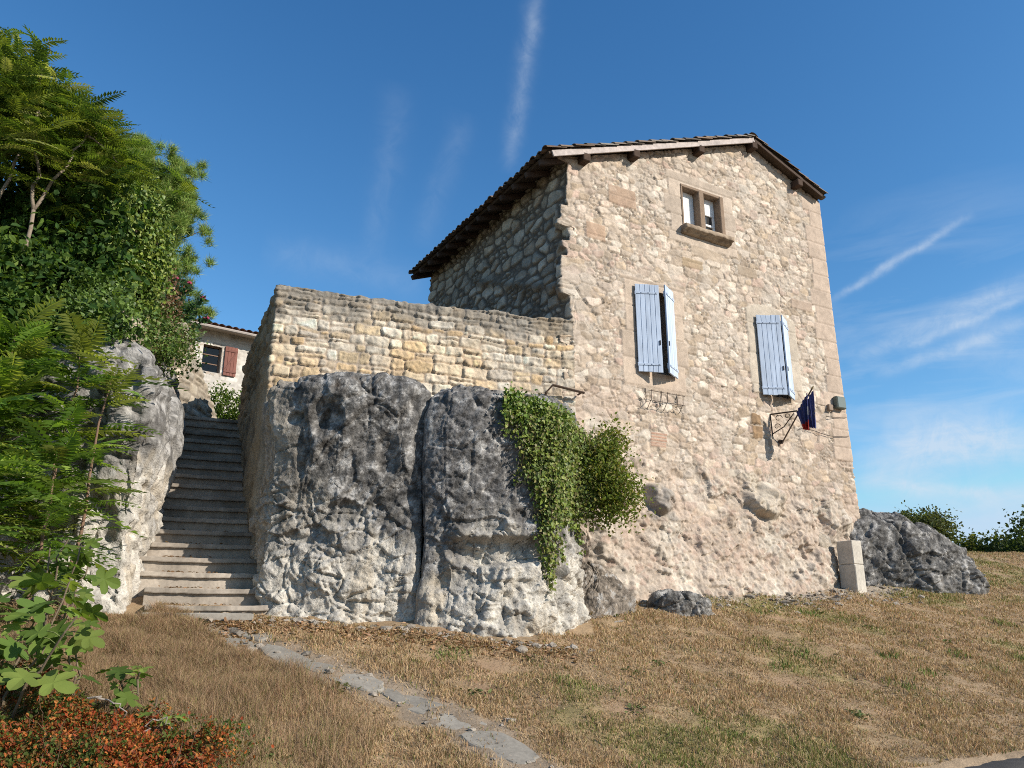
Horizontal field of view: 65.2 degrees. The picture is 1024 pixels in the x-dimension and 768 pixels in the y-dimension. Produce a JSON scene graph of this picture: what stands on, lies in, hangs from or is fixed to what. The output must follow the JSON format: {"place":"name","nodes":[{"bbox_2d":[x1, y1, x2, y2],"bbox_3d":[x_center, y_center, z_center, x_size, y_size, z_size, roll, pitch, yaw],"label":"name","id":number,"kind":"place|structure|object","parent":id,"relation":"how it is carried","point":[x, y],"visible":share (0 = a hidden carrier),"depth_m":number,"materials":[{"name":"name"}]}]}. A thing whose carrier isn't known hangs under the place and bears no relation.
{"place":"outdoors","nodes":[
{"label":"outdoors","id":0,"kind":"place"},
{"bbox_2d":[189,320,257,414],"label":"white house","id":1,"kind":"structure","parent":0,"point":[227,351],"depth_m":28.04,"materials":[{"name":"paint"}]},
{"bbox_2d":[198,340,224,376],"bbox_3d":[-10.540,-0.845,27.904,1.000,1.400,0.378,12,-21,-36],"label":"window","id":2,"kind":"structure","parent":1,"relation":"in","point":[214,353],"depth_m":28.03,"materials":[{"name":"paint"}]},
{"bbox_2d":[0,551,1023,767],"bbox_3d":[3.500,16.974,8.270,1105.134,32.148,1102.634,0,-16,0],"label":"ground","id":3,"kind":"structure","parent":0,"point":[587,628],"depth_m":7.95,"materials":[{"name":"brown plant"}]},
{"bbox_2d":[0,388,60,574],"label":"sapling","id":4,"kind":"object","parent":3,"relation":"on","point":[3,413],"visible":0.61,"depth_m":8.03,"materials":[{"name":"green plant"}]},
{"bbox_2d":[0,454,62,611],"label":"sapling","id":5,"kind":"object","parent":3,"relation":"on","point":[6,466],"visible":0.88,"depth_m":7.28,"materials":[{"name":"green plant"}]},
{"bbox_2d":[0,350,97,575],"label":"sapling","id":6,"kind":"object","parent":3,"relation":"on","point":[8,370],"visible":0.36,"depth_m":8.16,"materials":[{"name":"green plant"}]},
{"bbox_2d":[0,572,104,718],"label":"fig sucker","id":7,"kind":"object","parent":3,"relation":"on","point":[41,645],"visible":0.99,"depth_m":5.61,"materials":[{"name":"green plant"}]},
{"bbox_2d":[0,297,114,543],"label":"sapling","id":8,"kind":"object","parent":3,"relation":"on","point":[30,333],"visible":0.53,"depth_m":8.56,"materials":[{"name":"green plant"}]},
{"bbox_2d":[8,537,120,678],"bbox_3d":[-3.744,1.904,6.611,0.612,1.263,1.326,0,-16,0],"label":"fig sucker","id":9,"kind":"object","parent":3,"relation":"on","point":[103,577],"visible":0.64,"depth_m":6.71,"materials":[{"name":"green plant"}]},
{"bbox_2d":[0,413,139,631],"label":"sapling","id":10,"kind":"object","parent":3,"relation":"on","point":[49,452],"visible":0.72,"depth_m":7.53,"materials":[{"name":"green plant"}]},
{"bbox_2d":[42,643,102,696],"bbox_3d":[-3.238,2.199,5.930,0.390,0.583,0.429,-12,-20,35],"label":"fig sucker","id":11,"kind":"object","parent":3,"relation":"on","point":[55,659],"visible":0.52,"depth_m":5.91,"materials":[{"name":"green plant"}]},
{"bbox_2d":[0,310,181,599],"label":"sapling","id":12,"kind":"object","parent":3,"relation":"on","point":[77,410],"visible":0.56,"depth_m":8.47,"materials":[{"name":"green plant"}]},
{"bbox_2d":[0,336,185,613],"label":"rock outcrop","id":13,"kind":"object","parent":3,"relation":"on","point":[150,467],"visible":0.27,"depth_m":9.01,"materials":[{"name":"stone"}]},
{"bbox_2d":[0,154,41,236],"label":"shrub","id":14,"kind":"object","parent":13,"relation":"on","point":[5,210],"visible":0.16,"depth_m":11.98,"materials":[{"name":"green plant"}]},
{"bbox_2d":[0,212,74,317],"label":"shrub","id":15,"kind":"object","parent":13,"relation":"on","point":[7,250],"visible":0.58,"depth_m":10.39,"materials":[{"name":"green plant"}]},
{"bbox_2d":[0,254,149,376],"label":"shrub","id":16,"kind":"object","parent":13,"relation":"on","point":[12,310],"visible":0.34,"depth_m":9.37,"materials":[{"name":"green plant"}]},
{"bbox_2d":[0,163,177,319],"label":"shrub","id":17,"kind":"object","parent":13,"relation":"on","point":[57,219],"visible":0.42,"depth_m":11.58,"materials":[{"name":"green plant"}]},
{"bbox_2d":[1,139,182,321],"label":"ivy mound","id":18,"kind":"object","parent":13,"relation":"on","point":[158,244],"visible":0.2,"depth_m":12.78,"materials":[{"name":"green plant"}]},
{"bbox_2d":[26,277,164,360],"bbox_3d":[-5.029,-0.611,9.640,1.716,1.304,1.182,0,-16,0],"label":"creeper","id":19,"kind":"object","parent":13,"relation":"on","point":[81,307],"visible":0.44,"depth_m":9.52,"materials":[{"name":"green plant"}]},
{"bbox_2d":[0,23,214,297],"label":"tree","id":20,"kind":"object","parent":13,"relation":"on","point":[47,117],"visible":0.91,"depth_m":11.02,"materials":[{"name":"green plant"}]},
{"bbox_2d":[122,311,143,345],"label":"ruined wall","id":21,"kind":"structure","parent":13,"relation":"on","point":[136,325],"depth_m":11.12,"materials":[{"name":"stone"}]},
{"bbox_2d":[34,260,146,333],"bbox_3d":[-5.729,-1.010,10.988,1.509,1.379,1.083,-3,-17,10],"label":"creeper","id":22,"kind":"object","parent":21,"relation":"on","point":[80,282],"visible":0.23,"depth_m":10.88,"materials":[{"name":"green plant"}]},
{"bbox_2d":[139,314,206,383],"bbox_3d":[-5.224,-0.550,11.780,1.259,1.110,1.469,0,-16,0],"label":"creeper","id":23,"kind":"object","parent":13,"relation":"on","point":[159,349],"visible":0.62,"depth_m":11.76,"materials":[{"name":"green plant"}]},
{"bbox_2d":[136,298,211,365],"bbox_3d":[-5.817,-0.858,12.972,1.566,1.187,1.727,0,-16,0],"label":"creeper","id":24,"kind":"object","parent":13,"relation":"on","point":[177,326],"visible":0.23,"depth_m":12.90,"materials":[{"name":"green plant"}]},
{"bbox_2d":[4,349,187,620],"bbox_3d":[-4.241,1.122,8.352,1.410,2.812,1.649,0,-16,0],"label":"sapling","id":25,"kind":"object","parent":3,"relation":"on","point":[123,384],"visible":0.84,"depth_m":8.49,"materials":[{"name":"green plant"}]},
{"bbox_2d":[87,696,128,731],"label":"dead twig","id":26,"kind":"object","parent":3,"relation":"on","point":[98,697],"visible":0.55,"depth_m":5.51,"materials":[{"name":"grey wood"}]},
{"bbox_2d":[95,665,152,717],"bbox_3d":[-2.716,2.262,5.655,0.380,0.524,0.466,14,-22,-40],"label":"fig sucker","id":27,"kind":"object","parent":3,"relation":"on","point":[124,696],"visible":0.91,"depth_m":5.67,"materials":[{"name":"green plant"}]},
{"bbox_2d":[0,659,273,767],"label":"ground cover","id":28,"kind":"object","parent":3,"relation":"on","point":[97,742],"visible":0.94,"depth_m":5.18,"materials":[{"name":"orange plant"}]},
{"bbox_2d":[141,717,172,732],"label":"dead twig","id":29,"kind":"object","parent":3,"relation":"on","point":[156,720],"visible":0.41,"depth_m":5.49,"materials":[{"name":"grey wood"}]},
{"bbox_2d":[138,697,189,733],"bbox_3d":[-2.441,2.408,5.601,0.383,0.403,0.257,11,-20,-33],"label":"fig sucker","id":30,"kind":"object","parent":3,"relation":"on","point":[179,717],"visible":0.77,"depth_m":5.57,"materials":[{"name":"green plant"}]},
{"bbox_2d":[0,598,387,767],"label":"dead grass","id":31,"kind":"structure","parent":3,"relation":"on","point":[127,635],"depth_m":6.57,"materials":[{"name":"beige plant"}]},
{"bbox_2d":[138,415,267,620],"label":"stone staircase","id":32,"kind":"structure","parent":3,"relation":"on","point":[206,488],"depth_m":10.24,"materials":[{"name":"grey stone"}]},
{"bbox_2d":[225,638,257,648],"bbox_3d":[-2.710,2.615,7.920,0.458,0.192,0.286,-3,-17,11],"label":"flagstone","id":33,"kind":"object","parent":3,"relation":"on","point":[237,640],"visible":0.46,"depth_m":7.96,"materials":[{"name":"stone"}]},
{"bbox_2d":[238,629,273,641],"bbox_3d":[-2.667,2.628,8.266,0.422,0.190,0.279,-6,-18,19],"label":"flagstone","id":34,"kind":"object","parent":3,"relation":"on","point":[264,636],"visible":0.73,"depth_m":8.20,"materials":[{"name":"stone"}]},
{"bbox_2d":[258,644,310,666],"bbox_3d":[-2.164,2.634,7.624,0.809,0.285,0.291,-13,-21,37],"label":"flagstone","id":35,"kind":"object","parent":3,"relation":"on","point":[283,650],"visible":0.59,"depth_m":7.67,"materials":[{"name":"stone"}]},
{"bbox_2d":[303,661,335,672],"bbox_3d":[-1.798,2.670,7.395,0.396,0.191,0.269,-5,-17,17],"label":"flagstone","id":36,"kind":"object","parent":3,"relation":"on","point":[324,665],"visible":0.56,"depth_m":7.44,"materials":[{"name":"stone"}]},
{"bbox_2d":[249,371,431,623],"bbox_3d":[-2.179,1.772,10.324,2.328,3.665,2.400,0,-16,0],"label":"rock outcrop","id":37,"kind":"object","parent":3,"relation":"on","point":[336,528],"visible":0.73,"depth_m":9.49,"materials":[{"name":"stone"}]},
{"bbox_2d":[329,673,383,692],"bbox_3d":[-1.386,2.708,7.162,0.568,0.204,0.300,-6,-17,18],"label":"flagstone","id":38,"kind":"object","parent":3,"relation":"on","point":[368,686],"visible":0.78,"depth_m":7.12,"materials":[{"name":"stone"}]},
{"bbox_2d":[147,516,577,664],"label":"fallen leaves","id":39,"kind":"object","parent":3,"relation":"on","point":[367,633],"visible":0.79,"depth_m":8.54,"materials":[{"name":"brown plant"}]},
{"bbox_2d":[381,688,404,702],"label":"flagstone","id":40,"kind":"object","parent":3,"relation":"on","point":[393,695],"visible":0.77,"depth_m":6.96,"materials":[{"name":"stone"}]},
{"bbox_2d":[237,284,577,544],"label":"terrace wall","id":41,"kind":"structure","parent":3,"relation":"on","point":[432,348],"depth_m":11.88,"materials":[{"name":"stone"}]},
{"bbox_2d":[544,384,584,395],"bbox_3d":[0.767,0.217,12.297,0.700,0.387,0.181,5,-17,-18],"label":"iron bar","id":42,"kind":"object","parent":41,"relation":"attached to","point":[579,392],"visible":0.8,"depth_m":12.27,"materials":[{"name":"metal"}]},
{"bbox_2d":[403,695,444,713],"bbox_3d":[-0.719,2.795,6.805,0.672,0.243,0.314,-8,-18,26],"label":"flagstone","id":43,"kind":"object","parent":3,"relation":"on","point":[415,702],"visible":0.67,"depth_m":6.88,"materials":[{"name":"stone"}]},
{"bbox_2d":[433,714,486,729],"bbox_3d":[-0.430,2.805,6.464,0.488,0.225,0.361,-5,-17,18],"label":"flagstone","id":44,"kind":"object","parent":3,"relation":"on","point":[455,723],"visible":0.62,"depth_m":6.50,"materials":[{"name":"stone"}]},
{"bbox_2d":[459,731,539,763],"bbox_3d":[-0.081,2.804,6.091,0.657,0.256,0.366,-13,-21,38],"label":"flagstone","id":45,"kind":"object","parent":3,"relation":"on","point":[519,752],"visible":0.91,"depth_m":6.08,"materials":[{"name":"stone"}]},
{"bbox_2d":[414,384,590,637],"bbox_3d":[-0.074,1.913,10.528,2.245,3.715,2.643,0,-16,0],"label":"rock outcrop","id":46,"kind":"object","parent":3,"relation":"on","point":[481,573],"visible":0.6,"depth_m":9.49,"materials":[{"name":"stone"}]},
{"bbox_2d":[496,381,627,596],"bbox_3d":[0.678,1.373,10.097,0.622,2.622,2.192,-14,-22,40],"label":"hanging creeper","id":47,"kind":"object","parent":46,"relation":"hanging from","point":[555,435],"visible":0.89,"depth_m":9.83,"materials":[{"name":"green plant"}]},
{"bbox_2d":[580,411,637,481],"bbox_3d":[1.236,0.944,10.886,0.985,1.130,1.079,-13,-21,38],"label":"shrub","id":48,"kind":"object","parent":46,"relation":"on","point":[614,440],"visible":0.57,"depth_m":10.73,"materials":[{"name":"green plant"}]},
{"bbox_2d":[576,438,661,536],"bbox_3d":[1.271,1.331,10.611,1.358,1.384,1.108,0,-16,0],"label":"shrub","id":49,"kind":"object","parent":46,"relation":"on","point":[617,488],"visible":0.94,"depth_m":10.40,"materials":[{"name":"green plant"}]},
{"bbox_2d":[580,561,635,621],"bbox_3d":[1.229,3.000,10.852,0.950,1.219,1.356,0,-16,0],"label":"foot rock","id":50,"kind":"object","parent":3,"relation":"on","point":[607,592],"visible":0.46,"depth_m":10.81,"materials":[{"name":"stone"}]},
{"bbox_2d":[408,132,859,602],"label":"stone house","id":51,"kind":"structure","parent":3,"relation":"on","point":[694,271],"depth_m":14.17,"materials":[{"name":"stone"}]},
{"bbox_2d":[634,286,671,375],"bbox_3d":[2.315,-0.848,13.861,1.020,1.740,0.418,9,-19,-29],"label":"window","id":52,"kind":"structure","parent":51,"relation":"in","point":[661,298],"depth_m":14.03,"materials":[{"name":"paint"}]},
{"bbox_2d":[645,388,684,413],"bbox_3d":[2.532,0.271,13.304,0.780,0.364,0.161,9,-19,-29],"label":"flower box holder","id":53,"kind":"object","parent":51,"relation":"attached to","point":[667,393],"visible":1,"depth_m":13.26,"materials":[{"name":"metal"}]},
{"bbox_2d":[680,183,734,247],"bbox_3d":[3.523,-3.179,15.164,1.220,1.130,0.607,9,-19,-29],"label":"window","id":54,"kind":"structure","parent":51,"relation":"in","point":[702,211],"depth_m":15.09,"materials":[{"name":"stone"}]},
{"bbox_2d":[755,317,794,404],"bbox_3d":[4.801,-0.441,15.237,1.000,1.740,0.418,9,-19,-29],"label":"window","id":55,"kind":"structure","parent":51,"relation":"in","point":[776,397],"depth_m":15.03,"materials":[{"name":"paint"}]},
{"bbox_2d":[770,410,796,443],"bbox_3d":[4.919,0.774,14.439,0.249,0.548,0.467,9,-19,-29],"label":"flag bracket","id":56,"kind":"object","parent":51,"relation":"attached to","point":[780,441],"visible":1,"depth_m":14.51,"materials":[{"name":"metal"}]},
{"bbox_2d":[782,386,815,441],"bbox_3d":[5.139,0.543,14.399,0.718,0.914,0.175,-13,-21,38],"label":"flag","id":57,"kind":"object","parent":56,"relation":"attached to","point":[805,412],"visible":1,"depth_m":14.28,"materials":[{"name":"blue fabric"}]},
{"bbox_2d":[827,396,845,410],"bbox_3d":[6.313,0.387,15.566,0.450,0.300,0.117,9,-19,-29],"label":"wall lamp","id":58,"kind":"object","parent":51,"relation":"attached to","point":[839,402],"visible":1,"depth_m":15.55,"materials":[{"name":"paint"}]},
{"bbox_2d":[647,588,711,616],"bbox_3d":[2.339,3.105,11.243,0.953,0.452,0.639,0,-16,0],"label":"foot rock","id":59,"kind":"object","parent":3,"relation":"on","point":[686,603],"visible":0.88,"depth_m":11.00,"materials":[{"name":"stone"}]},
{"bbox_2d":[818,532,840,588],"bbox_3d":[5.416,3.484,14.705,1.279,1.672,1.388,0,-16,0],"label":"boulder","id":60,"kind":"object","parent":3,"relation":"on","point":[824,540],"visible":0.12,"depth_m":14.36,"materials":[{"name":"stone"}]},
{"bbox_2d":[836,540,866,592],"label":"stone pillar","id":61,"kind":"structure","parent":3,"relation":"on","point":[851,567],"depth_m":14.11,"materials":[{"name":"beige stone"}]},
{"bbox_2d":[849,508,989,594],"bbox_3d":[7.247,3.573,15.756,3.730,2.111,2.183,0,-16,0],"label":"boulder","id":62,"kind":"object","parent":3,"relation":"on","point":[900,550],"visible":0.49,"depth_m":14.88,"materials":[{"name":"stone"}]},
{"bbox_2d":[888,500,966,542],"bbox_3d":[20.469,9.569,39.060,3.601,7.848,3.346,11,-20,-33],"label":"tree","id":63,"kind":"object","parent":3,"relation":"on","point":[936,520],"visible":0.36,"depth_m":39.17,"materials":[{"name":"green plant"}]},
{"bbox_2d":[942,524,1016,552],"bbox_3d":[22.104,9.681,36.965,4.213,6.453,4.157,0,-16,0],"label":"tree","id":64,"kind":"object","parent":3,"relation":"on","point":[971,543],"visible":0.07,"depth_m":36.90,"materials":[{"name":"green plant"}]},
{"bbox_2d":[986,523,1023,552],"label":"tree","id":65,"kind":"object","parent":3,"relation":"on","point":[1016,543],"visible":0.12,"depth_m":34.74,"materials":[{"name":"green plant"}]},
{"bbox_2d":[997,504,1023,548],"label":"tree","id":66,"kind":"object","parent":3,"relation":"on","point":[1021,522],"visible":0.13,"depth_m":36.11,"materials":[{"name":"green plant"}]},
{"bbox_2d":[0,0,1023,544],"label":"sky","id":67,"kind":"structure","parent":0,"point":[343,141],"materials":[{"name":"blue"}]},
{"bbox_2d":[203,584,924,767],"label":"gravel","id":68,"kind":"structure","parent":0,"point":[235,631],"depth_m":8.78,"materials":[{"name":"stone"}]},
{"bbox_2d":[965,756,1023,767],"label":"road","id":69,"kind":"structure","parent":0,"point":[1013,763],"depth_m":6.56,"materials":[{"name":"grey asphalt"}]},
{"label":"upper ground","id":70,"kind":"structure","parent":0,"visible":0},
{"bbox_2d":[116,128,220,337],"bbox_3d":[-7.665,-2.340,17.576,2.852,7.489,3.183,0,-16,0],"label":"pine tree","id":71,"kind":"object","parent":70,"relation":"on","point":[187,213],"visible":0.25,"depth_m":18.05,"materials":[{"name":"green plant"}]},
{"bbox_2d":[163,273,212,335],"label":"oleander","id":72,"kind":"object","parent":70,"relation":"on","point":[187,308],"visible":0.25,"depth_m":15.45,"materials":[{"name":"green plant"}]},
{"bbox_2d":[170,322,216,417],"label":"retaining wall","id":73,"kind":"structure","parent":70,"relation":"on","point":[196,400],"depth_m":14.60,"materials":[{"name":"stone"}]},
{"bbox_2d":[137,264,191,341],"bbox_3d":[-6.204,-1.298,13.852,1.076,1.785,1.008,0,-16,0],"label":"dry creeper","id":74,"kind":"object","parent":73,"relation":"hanging from","point":[174,276],"visible":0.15,"depth_m":13.92,"materials":[{"name":"green plant"}]},
{"bbox_2d":[188,317,206,357],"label":"creeper","id":75,"kind":"object","parent":73,"relation":"attached to","point":[197,342],"visible":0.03,"depth_m":14.90,"materials":[{"name":"green plant"}]},
{"bbox_2d":[208,380,242,419],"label":"hedge","id":76,"kind":"object","parent":70,"relation":"on","point":[220,410],"visible":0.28,"depth_m":20.68,"materials":[{"name":"green plant"}]}
]}

